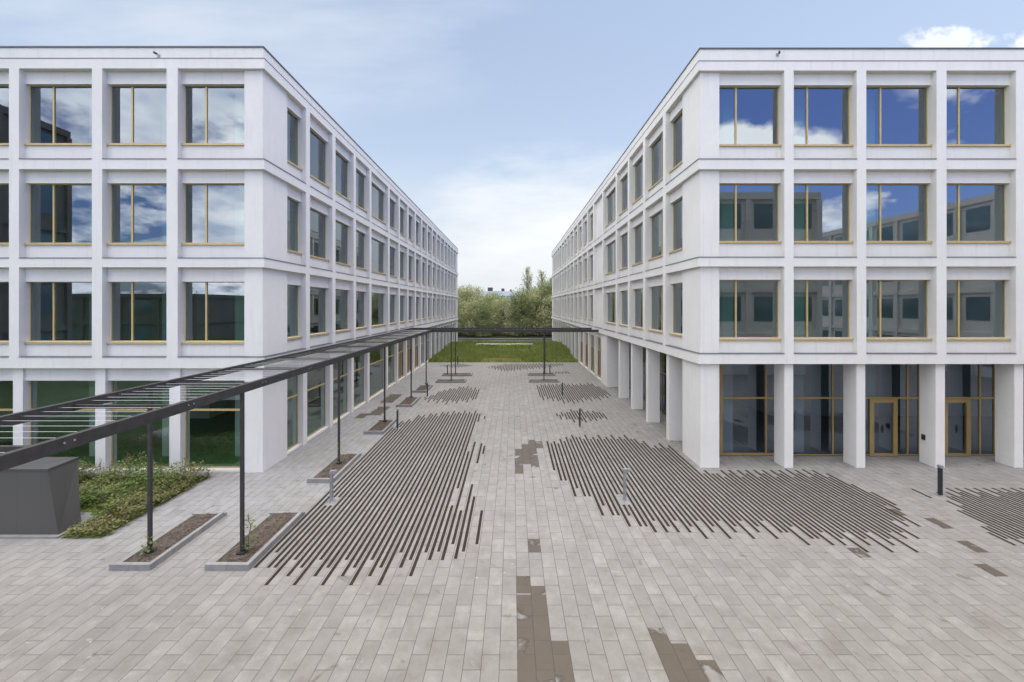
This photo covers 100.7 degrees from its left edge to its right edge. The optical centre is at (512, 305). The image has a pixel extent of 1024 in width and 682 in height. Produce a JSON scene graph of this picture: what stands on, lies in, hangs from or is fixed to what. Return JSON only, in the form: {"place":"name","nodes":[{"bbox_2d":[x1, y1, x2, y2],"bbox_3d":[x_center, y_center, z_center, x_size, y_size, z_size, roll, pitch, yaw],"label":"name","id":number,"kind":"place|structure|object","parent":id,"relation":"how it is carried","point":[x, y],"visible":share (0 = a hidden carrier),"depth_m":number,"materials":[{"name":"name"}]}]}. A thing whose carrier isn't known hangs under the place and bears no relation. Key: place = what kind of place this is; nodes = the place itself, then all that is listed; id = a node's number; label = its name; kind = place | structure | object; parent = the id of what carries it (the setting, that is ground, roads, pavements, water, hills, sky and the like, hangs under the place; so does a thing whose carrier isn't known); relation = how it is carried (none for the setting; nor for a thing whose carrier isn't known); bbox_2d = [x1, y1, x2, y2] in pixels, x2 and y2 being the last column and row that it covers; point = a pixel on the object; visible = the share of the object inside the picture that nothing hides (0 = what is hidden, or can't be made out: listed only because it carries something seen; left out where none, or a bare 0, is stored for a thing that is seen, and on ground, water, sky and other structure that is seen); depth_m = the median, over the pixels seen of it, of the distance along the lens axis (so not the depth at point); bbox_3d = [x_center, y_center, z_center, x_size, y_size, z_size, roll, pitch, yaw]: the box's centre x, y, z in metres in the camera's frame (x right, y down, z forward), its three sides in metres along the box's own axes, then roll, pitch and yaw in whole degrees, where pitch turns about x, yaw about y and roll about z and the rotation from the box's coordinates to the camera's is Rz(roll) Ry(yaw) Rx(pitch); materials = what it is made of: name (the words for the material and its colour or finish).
{"place":"outdoors","nodes":[
{"label":"outdoors","id":0,"kind":"place"},
{"bbox_2d":[0,46,457,471],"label":"office building","id":1,"kind":"structure","parent":0,"point":[171,212],"depth_m":15.34,"materials":[{"name":"white concrete"}]},
{"bbox_2d":[0,86,8,145],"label":"window","id":2,"kind":"structure","parent":1,"relation":"in","point":[4,90],"depth_m":15.34,"materials":[{"name":"clear glass"}]},
{"bbox_2d":[0,184,8,244],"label":"window","id":3,"kind":"structure","parent":1,"relation":"in","point":[4,188],"depth_m":15.34,"materials":[{"name":"clear glass"}]},
{"bbox_2d":[0,282,8,343],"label":"window","id":4,"kind":"structure","parent":1,"relation":"in","point":[4,286],"depth_m":15.34,"materials":[{"name":"clear glass"}]},
{"bbox_2d":[24,86,91,145],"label":"window","id":5,"kind":"structure","parent":1,"relation":"in","point":[59,115],"depth_m":15.34,"materials":[{"name":"glass"}]},
{"bbox_2d":[24,184,91,244],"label":"window","id":6,"kind":"structure","parent":1,"relation":"in","point":[60,214],"depth_m":15.34,"materials":[{"name":"clear glass"}]},
{"bbox_2d":[24,282,91,343],"bbox_3d":[-16.170,0.242,15.267,2.576,2.225,0.255,0,0,0],"label":"window","id":7,"kind":"structure","parent":1,"relation":"in","point":[59,311],"depth_m":15.34,"materials":[{"name":"clear glass"}]},
{"bbox_2d":[30,381,94,467],"bbox_3d":[-16.170,4.263,15.354,2.576,3.183,0.082,0,0,0],"label":"window","id":8,"kind":"structure","parent":1,"relation":"in","point":[31,382],"depth_m":15.34,"materials":[{"name":"gold metal"}]},
{"bbox_2d":[106,86,166,145],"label":"window","id":9,"kind":"structure","parent":1,"relation":"in","point":[138,113],"depth_m":15.34,"materials":[{"name":"clear glass"}]},
{"bbox_2d":[106,184,166,244],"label":"window","id":10,"kind":"structure","parent":1,"relation":"in","point":[138,211],"depth_m":15.34,"materials":[{"name":"glass"}]},
{"bbox_2d":[106,282,166,343],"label":"window","id":11,"kind":"structure","parent":1,"relation":"in","point":[138,309],"depth_m":15.34,"materials":[{"name":"clear glass"}]},
{"bbox_2d":[111,381,168,467],"bbox_3d":[-13.380,4.263,15.354,2.276,3.183,0.082,0,0,0],"label":"window","id":12,"kind":"structure","parent":1,"relation":"in","point":[112,382],"depth_m":15.32,"materials":[{"name":"gold metal"}]},
{"bbox_2d":[181,86,243,145],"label":"window","id":13,"kind":"structure","parent":1,"relation":"in","point":[214,115],"depth_m":15.34,"materials":[{"name":"clear glass"}]},
{"bbox_2d":[181,184,243,244],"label":"window","id":14,"kind":"structure","parent":1,"relation":"in","point":[214,213],"depth_m":15.34,"materials":[{"name":"glass"}]},
{"bbox_2d":[181,282,243,343],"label":"window","id":15,"kind":"structure","parent":1,"relation":"in","point":[214,311],"depth_m":15.34,"materials":[{"name":"clear glass"}]},
{"bbox_2d":[185,385,239,467],"bbox_3d":[-10.708,4.263,15.354,2.281,3.183,0.082,0,0,0],"label":"window","id":16,"kind":"structure","parent":1,"relation":"in","point":[186,386],"depth_m":15.34,"materials":[{"name":"gold metal"}]},
{"bbox_2d":[287,376,297,450],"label":"window","id":17,"kind":"structure","parent":1,"relation":"in","point":[296,394],"depth_m":17.98,"materials":[{"name":"gold metal"}]},
{"bbox_2d":[287,110,301,170],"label":"window","id":18,"kind":"structure","parent":1,"relation":"in","point":[292,122],"depth_m":17.58,"materials":[{"name":"clear glass"}]},
{"bbox_2d":[287,197,301,254],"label":"window","id":19,"kind":"structure","parent":1,"relation":"in","point":[292,206],"depth_m":17.58,"materials":[{"name":"glass"}]},
{"bbox_2d":[287,285,301,339],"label":"window","id":20,"kind":"structure","parent":1,"relation":"in","point":[292,290],"depth_m":17.58,"materials":[{"name":"glass"}]},
{"bbox_2d":[307,366,325,437],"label":"window","id":21,"kind":"structure","parent":1,"relation":"in","point":[324,383],"depth_m":20.63,"materials":[{"name":"gold metal"}]},
{"bbox_2d":[310,130,328,187],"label":"window","id":22,"kind":"structure","parent":1,"relation":"in","point":[317,145],"depth_m":19.84,"materials":[{"name":"clear glass"}]},
{"bbox_2d":[310,208,328,260],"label":"window","id":23,"kind":"structure","parent":1,"relation":"in","point":[317,220],"depth_m":19.84,"materials":[{"name":"glass"}]},
{"bbox_2d":[310,287,328,336],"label":"window","id":24,"kind":"structure","parent":1,"relation":"in","point":[317,295],"depth_m":19.84,"materials":[{"name":"glass"}]},
{"bbox_2d":[333,359,347,420],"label":"window","id":25,"kind":"structure","parent":1,"relation":"in","point":[346,374],"depth_m":23.38,"materials":[{"name":"gold metal"}]},
{"bbox_2d":[336,152,350,201],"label":"window","id":26,"kind":"structure","parent":1,"relation":"in","point":[341,164],"depth_m":22.61,"materials":[{"name":"clear glass"}]},
{"bbox_2d":[336,221,350,265],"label":"window","id":27,"kind":"structure","parent":1,"relation":"in","point":[341,229],"depth_m":22.61,"materials":[{"name":"glass"}]},
{"bbox_2d":[336,289,350,332],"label":"window","id":28,"kind":"structure","parent":1,"relation":"in","point":[341,295],"depth_m":22.61,"materials":[{"name":"clear glass"}]},
{"bbox_2d":[356,170,366,211],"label":"window","id":29,"kind":"structure","parent":1,"relation":"in","point":[359,177],"depth_m":25.27,"materials":[{"name":"clear glass"}]},
{"bbox_2d":[356,231,366,269],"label":"window","id":30,"kind":"structure","parent":1,"relation":"in","point":[359,236],"depth_m":25.27,"materials":[{"name":"grey glass"}]},
{"bbox_2d":[356,291,366,329],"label":"window","id":31,"kind":"structure","parent":1,"relation":"in","point":[359,295],"depth_m":25.27,"materials":[{"name":"clear glass"}]},
{"bbox_2d":[372,184,385,224],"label":"window","id":32,"kind":"structure","parent":1,"relation":"in","point":[377,196],"depth_m":28.62,"materials":[{"name":"clear glass"}]},
{"bbox_2d":[372,238,385,274],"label":"window","id":33,"kind":"structure","parent":1,"relation":"in","point":[377,247],"depth_m":28.62,"materials":[{"name":"glass"}]},
{"bbox_2d":[372,293,385,326],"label":"window","id":34,"kind":"structure","parent":1,"relation":"in","point":[377,298],"depth_m":28.62,"materials":[{"name":"glass"}]},
{"bbox_2d":[398,341,403,378],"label":"window","id":35,"kind":"structure","parent":1,"relation":"in","point":[402,351],"depth_m":35.05,"materials":[{"name":"gold metal"}]},
{"bbox_2d":[478,287,514,316],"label":"apartment block","id":36,"kind":"structure","parent":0,"point":[506,293],"depth_m":250.00,"materials":[{"name":"white"}]},
{"bbox_2d":[428,339,577,361],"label":"long grass","id":37,"kind":"structure","parent":0,"point":[553,350],"depth_m":50.71,"materials":[{"name":"green plant"}]},
{"bbox_2d":[458,309,551,336],"bbox_3d":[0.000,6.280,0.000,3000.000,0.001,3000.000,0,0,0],"label":"ground","id":38,"kind":"structure","parent":0,"point":[506,335],"depth_m":90.33,"materials":[{"name":"green plant"}]},
{"bbox_2d":[458,284,476,333],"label":"broadleaf tree","id":39,"kind":"object","parent":38,"relation":"on","point":[462,294],"visible":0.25,"depth_m":91.07,"materials":[{"name":"green plant"}]},
{"bbox_2d":[458,284,486,333],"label":"broadleaf tree","id":40,"kind":"object","parent":38,"relation":"on","point":[477,293],"visible":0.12,"depth_m":96.93,"materials":[{"name":"green plant"}]},
{"bbox_2d":[458,299,490,335],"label":"broadleaf tree","id":41,"kind":"object","parent":38,"relation":"on","point":[464,314],"visible":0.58,"depth_m":86.63,"materials":[{"name":"green plant"}]},
{"bbox_2d":[468,299,494,336],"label":"broadleaf tree","id":42,"kind":"object","parent":38,"relation":"on","point":[483,308],"visible":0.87,"depth_m":85.12,"materials":[{"name":"green plant"}]},
{"bbox_2d":[472,292,504,333],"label":"broadleaf tree","id":43,"kind":"object","parent":38,"relation":"on","point":[489,297],"visible":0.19,"depth_m":92.28,"materials":[{"name":"green plant"}]},
{"bbox_2d":[486,294,520,335],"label":"broadleaf tree","id":44,"kind":"object","parent":38,"relation":"on","point":[500,314],"visible":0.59,"depth_m":88.75,"materials":[{"name":"green plant"}]},
{"bbox_2d":[506,288,539,335],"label":"broadleaf tree","id":45,"kind":"object","parent":38,"relation":"on","point":[525,302],"visible":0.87,"depth_m":86.98,"materials":[{"name":"green plant"}]},
{"bbox_2d":[518,265,534,297],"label":"poplar tree","id":46,"kind":"object","parent":38,"relation":"on","point":[528,283],"visible":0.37,"depth_m":95.80,"materials":[{"name":"green plant"}]},
{"bbox_2d":[523,287,551,335],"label":"broadleaf tree","id":47,"kind":"object","parent":38,"relation":"on","point":[539,312],"visible":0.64,"depth_m":88.58,"materials":[{"name":"green plant"}]},
{"bbox_2d":[534,277,551,333],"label":"broadleaf tree","id":48,"kind":"object","parent":38,"relation":"on","point":[548,287],"visible":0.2,"depth_m":91.03,"materials":[{"name":"green plant"}]},
{"bbox_2d":[458,337,552,341],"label":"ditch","id":49,"kind":"object","parent":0,"point":[519,340],"visible":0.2,"depth_m":79.47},
{"bbox_2d":[0,362,1023,681],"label":"paving","id":50,"kind":"structure","parent":0,"point":[790,606],"depth_m":9.23,"materials":[{"name":"grey stone"}]},
{"bbox_2d":[0,457,98,538],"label":"storage cabinet","id":51,"kind":"object","parent":50,"relation":"on","point":[39,498],"visible":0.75,"depth_m":10.90,"materials":[{"name":"metal"}]},
{"bbox_2d":[61,476,209,537],"bbox_3d":[-17.250,5.918,12.785,13.500,0.001,3.930,0,0,0],"label":"planting bed","id":52,"kind":"object","parent":50,"relation":"on","point":[87,508],"visible":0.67,"depth_m":12.46,"materials":[{"name":"green plant"}]},
{"bbox_2d":[60,450,213,537],"bbox_3d":[-15.241,5.483,12.817,9.918,0.890,4.141,0,0,0],"label":"ground cover","id":53,"kind":"object","parent":52,"relation":"on","point":[124,499],"visible":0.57,"depth_m":13.10,"materials":[{"name":"green plant"}]},
{"bbox_2d":[109,512,226,570],"bbox_3d":[-8.588,5.862,10.775,0.924,0.135,2.550,0,0,0],"label":"planter","id":54,"kind":"object","parent":50,"relation":"on","point":[173,540],"visible":0.94,"depth_m":10.48,"materials":[{"name":"grey concrete"}]},
{"bbox_2d":[205,511,304,570],"bbox_3d":[-6.413,5.862,10.800,0.974,0.135,2.600,0,0,0],"label":"planter","id":55,"kind":"object","parent":50,"relation":"on","point":[272,529],"visible":0.91,"depth_m":10.48,"materials":[{"name":"grey concrete"}]},
{"bbox_2d":[242,514,256,549],"bbox_3d":[-6.303,5.400,10.126,0.380,0.863,0.349,0,0,-22],"label":"climbing plant","id":56,"kind":"object","parent":55,"relation":"on","point":[246,536],"visible":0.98,"depth_m":10.12,"materials":[{"name":"green plant"}]},
{"bbox_2d":[0,328,598,554],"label":"pergola","id":57,"kind":"object","parent":50,"relation":"on","point":[11,456],"visible":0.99,"depth_m":10.00,"materials":[{"name":"grey paint"}]},
{"bbox_2d":[307,453,361,482],"bbox_3d":[-6.453,5.862,15.525,0.894,0.135,2.650,0,0,0],"label":"planter","id":58,"kind":"object","parent":50,"relation":"on","point":[322,475],"visible":0.86,"depth_m":15.26,"materials":[{"name":"grey concrete"}]},
{"bbox_2d":[253,411,485,584],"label":"paving strips","id":59,"kind":"object","parent":50,"relation":"on","point":[369,532],"visible":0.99,"depth_m":12.29,"materials":[{"name":"stone"}]},
{"bbox_2d":[355,394,401,417],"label":"damp slabs","id":60,"kind":"structure","parent":50,"relation":"on","point":[390,398],"depth_m":24.52,"materials":[{"name":"stone"}]},
{"bbox_2d":[364,419,395,433],"bbox_3d":[-6.438,5.862,20.725,0.924,0.135,2.250,0,0,0],"label":"planter","id":61,"kind":"object","parent":50,"relation":"on","point":[380,427],"visible":1,"depth_m":20.40,"materials":[{"name":"grey concrete"}]},
{"bbox_2d":[396,396,420,406],"bbox_3d":[-6.403,5.862,26.100,0.954,0.135,2.400,0,0,0],"label":"planter","id":62,"kind":"object","parent":50,"relation":"on","point":[408,401],"visible":1,"depth_m":25.81,"materials":[{"name":"grey concrete"}]},
{"bbox_2d":[424,386,479,404],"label":"paving strips","id":63,"kind":"object","parent":50,"relation":"on","point":[454,395],"visible":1,"depth_m":28.08,"materials":[{"name":"stone"}]},
{"bbox_2d":[486,363,563,370],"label":"paving strips","id":64,"kind":"object","parent":50,"relation":"on","point":[523,366],"visible":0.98,"depth_m":41.54,"materials":[{"name":"stone"}]},
{"bbox_2d":[515,440,542,473],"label":"damp slabs","id":65,"kind":"structure","parent":50,"relation":"on","point":[526,454],"depth_m":16.81,"materials":[{"name":"stone"}]},
{"bbox_2d":[517,576,574,681],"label":"damp slabs","id":66,"kind":"structure","parent":50,"relation":"on","point":[542,669],"depth_m":7.40,"materials":[{"name":"grey stone"}]},
{"bbox_2d":[537,383,610,402],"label":"paving strips","id":67,"kind":"object","parent":50,"relation":"on","point":[571,392],"visible":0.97,"depth_m":29.05,"materials":[{"name":"stone"}]},
{"bbox_2d":[556,409,607,421],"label":"paving strips","id":68,"kind":"object","parent":50,"relation":"on","point":[582,415],"visible":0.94,"depth_m":22.95,"materials":[{"name":"stone"}]},
{"bbox_2d":[648,628,722,681],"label":"damp slabs","id":69,"kind":"structure","parent":50,"relation":"on","point":[675,668],"depth_m":7.07,"materials":[{"name":"grey stone"}]},
{"bbox_2d":[546,435,919,551],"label":"paving strips","id":70,"kind":"object","parent":50,"relation":"on","point":[692,508],"visible":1,"depth_m":13.19,"materials":[{"name":"stone"}]},
{"bbox_2d":[848,509,1006,575],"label":"damp slabs","id":71,"kind":"structure","parent":50,"relation":"on","point":[990,570],"depth_m":10.32,"materials":[{"name":"grey stone"}]},
{"bbox_2d":[933,464,946,496],"bbox_3d":[13.400,5.459,13.300,0.220,0.942,0.220,0,0,3],"label":"bollard light","id":72,"kind":"object","parent":50,"relation":"on","point":[939,480],"visible":1,"depth_m":13.26,"materials":[{"name":"metal"}]},
{"bbox_2d":[912,488,1023,544],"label":"paving strips","id":73,"kind":"object","parent":50,"relation":"on","point":[993,510],"visible":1,"depth_m":12.35,"materials":[{"name":"stone"}]},
{"bbox_2d":[0,0,1023,307],"label":"sky","id":74,"kind":"structure","parent":0,"point":[500,120],"materials":[{"name":"blue"}]},
{"bbox_2d":[551,47,1023,467],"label":"office building","id":75,"kind":"structure","parent":0,"point":[785,255],"depth_m":15.78,"materials":[{"name":"white concrete"}]},
{"bbox_2d":[605,188,615,226],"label":"window","id":76,"kind":"structure","parent":75,"relation":"in","point":[612,197],"depth_m":30.25,"materials":[{"name":"glass"}]},
{"bbox_2d":[605,240,615,274],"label":"window","id":77,"kind":"structure","parent":75,"relation":"in","point":[611,247],"depth_m":30.25,"materials":[{"name":"glass"}]},
{"bbox_2d":[605,292,615,324],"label":"window","id":78,"kind":"structure","parent":75,"relation":"in","point":[611,296],"depth_m":30.25,"materials":[{"name":"glass"}]},
{"bbox_2d":[619,174,627,215],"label":"window","id":79,"kind":"structure","parent":75,"relation":"in","point":[625,181],"depth_m":26.75,"materials":[{"name":"glass"}]},
{"bbox_2d":[619,233,627,269],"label":"window","id":80,"kind":"structure","parent":75,"relation":"in","point":[625,237],"depth_m":26.75,"materials":[{"name":"grey glass"}]},
{"bbox_2d":[619,290,627,326],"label":"window","id":81,"kind":"structure","parent":75,"relation":"in","point":[624,293],"depth_m":26.75,"materials":[{"name":"glass"}]},
{"bbox_2d":[632,157,642,204],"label":"window","id":82,"kind":"structure","parent":75,"relation":"in","point":[639,166],"depth_m":23.80,"materials":[{"name":"clear glass"}]},
{"bbox_2d":[632,223,642,265],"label":"window","id":83,"kind":"structure","parent":75,"relation":"in","point":[639,229],"depth_m":23.80,"materials":[{"name":"glass"}]},
{"bbox_2d":[632,288,642,329],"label":"window","id":84,"kind":"structure","parent":75,"relation":"in","point":[638,292],"depth_m":23.80,"materials":[{"name":"glass"}]},
{"bbox_2d":[643,347,645,401],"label":"window","id":85,"kind":"structure","parent":75,"relation":"in","point":[644,348],"depth_m":26.27,"materials":[{"name":"glass"}]},
{"bbox_2d":[648,134,662,190],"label":"window","id":86,"kind":"structure","parent":75,"relation":"in","point":[657,149],"depth_m":20.83,"materials":[{"name":"clear glass"}]},
{"bbox_2d":[648,210,662,260],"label":"window","id":87,"kind":"structure","parent":75,"relation":"in","point":[657,220],"depth_m":20.83,"materials":[{"name":"glass"}]},
{"bbox_2d":[648,286,662,332],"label":"window","id":88,"kind":"structure","parent":75,"relation":"in","point":[657,292],"depth_m":20.83,"materials":[{"name":"glass"}]},
{"bbox_2d":[660,352,665,416],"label":"window","id":89,"kind":"structure","parent":75,"relation":"in","point":[662,355],"depth_m":22.96,"materials":[{"name":"glass"}]},
{"bbox_2d":[669,113,681,172],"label":"window","id":90,"kind":"structure","parent":75,"relation":"in","point":[677,124],"depth_m":18.31,"materials":[{"name":"clear glass"}]},
{"bbox_2d":[669,198,681,253],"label":"window","id":91,"kind":"structure","parent":75,"relation":"in","point":[677,206],"depth_m":18.31,"materials":[{"name":"glass"}]},
{"bbox_2d":[669,283,681,336],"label":"window","id":92,"kind":"structure","parent":75,"relation":"in","point":[677,288],"depth_m":18.31,"materials":[{"name":"glass"}]},
{"bbox_2d":[719,364,773,454],"bbox_3d":[9.394,3.996,16.771,2.414,3.808,0.088,0,0,0],"label":"window","id":93,"kind":"structure","parent":75,"relation":"in","point":[746,391],"depth_m":16.76,"materials":[{"name":"glass"}]},
{"bbox_2d":[719,87,781,146],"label":"window","id":94,"kind":"structure","parent":75,"relation":"in","point":[748,116],"depth_m":15.78,"materials":[{"name":"glass"}]},
{"bbox_2d":[719,184,781,242],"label":"window","id":95,"kind":"structure","parent":75,"relation":"in","point":[748,213],"depth_m":15.78,"materials":[{"name":"clear glass"}]},
{"bbox_2d":[719,280,781,339],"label":"window","id":96,"kind":"structure","parent":75,"relation":"in","point":[748,309],"depth_m":15.78,"materials":[{"name":"clear glass"}]},
{"bbox_2d":[793,364,842,454],"bbox_3d":[12.124,3.996,16.771,3.032,3.808,0.088,0,0,0],"label":"window","id":97,"kind":"structure","parent":75,"relation":"in","point":[817,388],"depth_m":16.76,"materials":[{"name":"clear glass"}]},
{"bbox_2d":[794,87,853,146],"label":"window","id":98,"kind":"structure","parent":75,"relation":"in","point":[821,114],"depth_m":15.78,"materials":[{"name":"glass"}]},
{"bbox_2d":[794,184,853,242],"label":"window","id":99,"kind":"structure","parent":75,"relation":"in","point":[821,211],"depth_m":15.78,"materials":[{"name":"clear glass"}]},
{"bbox_2d":[794,280,853,339],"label":"window","id":100,"kind":"structure","parent":75,"relation":"in","point":[821,307],"depth_m":15.78,"materials":[{"name":"clear glass"}]},
{"bbox_2d":[865,364,918,455],"bbox_3d":[15.146,4.001,16.760,2.998,3.818,0.110,0,0,0],"label":"window","id":101,"kind":"structure","parent":75,"relation":"in","point":[891,390],"depth_m":16.76,"materials":[{"name":"gold metal"}]},
{"bbox_2d":[866,87,931,146],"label":"window","id":102,"kind":"structure","parent":75,"relation":"in","point":[895,116],"depth_m":15.78,"materials":[{"name":"glass"}]},
{"bbox_2d":[866,184,931,242],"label":"window","id":103,"kind":"structure","parent":75,"relation":"in","point":[895,213],"depth_m":15.78,"materials":[{"name":"glass"}]},
{"bbox_2d":[866,280,931,339],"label":"window","id":104,"kind":"structure","parent":75,"relation":"in","point":[895,309],"depth_m":15.78,"materials":[{"name":"clear glass"}]},
{"bbox_2d":[945,364,994,455],"bbox_3d":[18.218,4.001,16.760,3.133,3.818,0.110,0,0,0],"label":"window","id":105,"kind":"structure","parent":75,"relation":"in","point":[969,388],"depth_m":16.76,"materials":[{"name":"gold metal"}]},
{"bbox_2d":[947,87,1010,146],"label":"window","id":106,"kind":"structure","parent":75,"relation":"in","point":[975,115],"depth_m":15.78,"materials":[{"name":"clear glass"}]},
{"bbox_2d":[947,184,1010,242],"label":"window","id":107,"kind":"structure","parent":75,"relation":"in","point":[975,212],"depth_m":15.78,"materials":[{"name":"clear glass"}]},
{"bbox_2d":[947,280,1010,339],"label":"window","id":108,"kind":"structure","parent":75,"relation":"in","point":[975,308],"depth_m":15.78,"materials":[{"name":"clear glass"}]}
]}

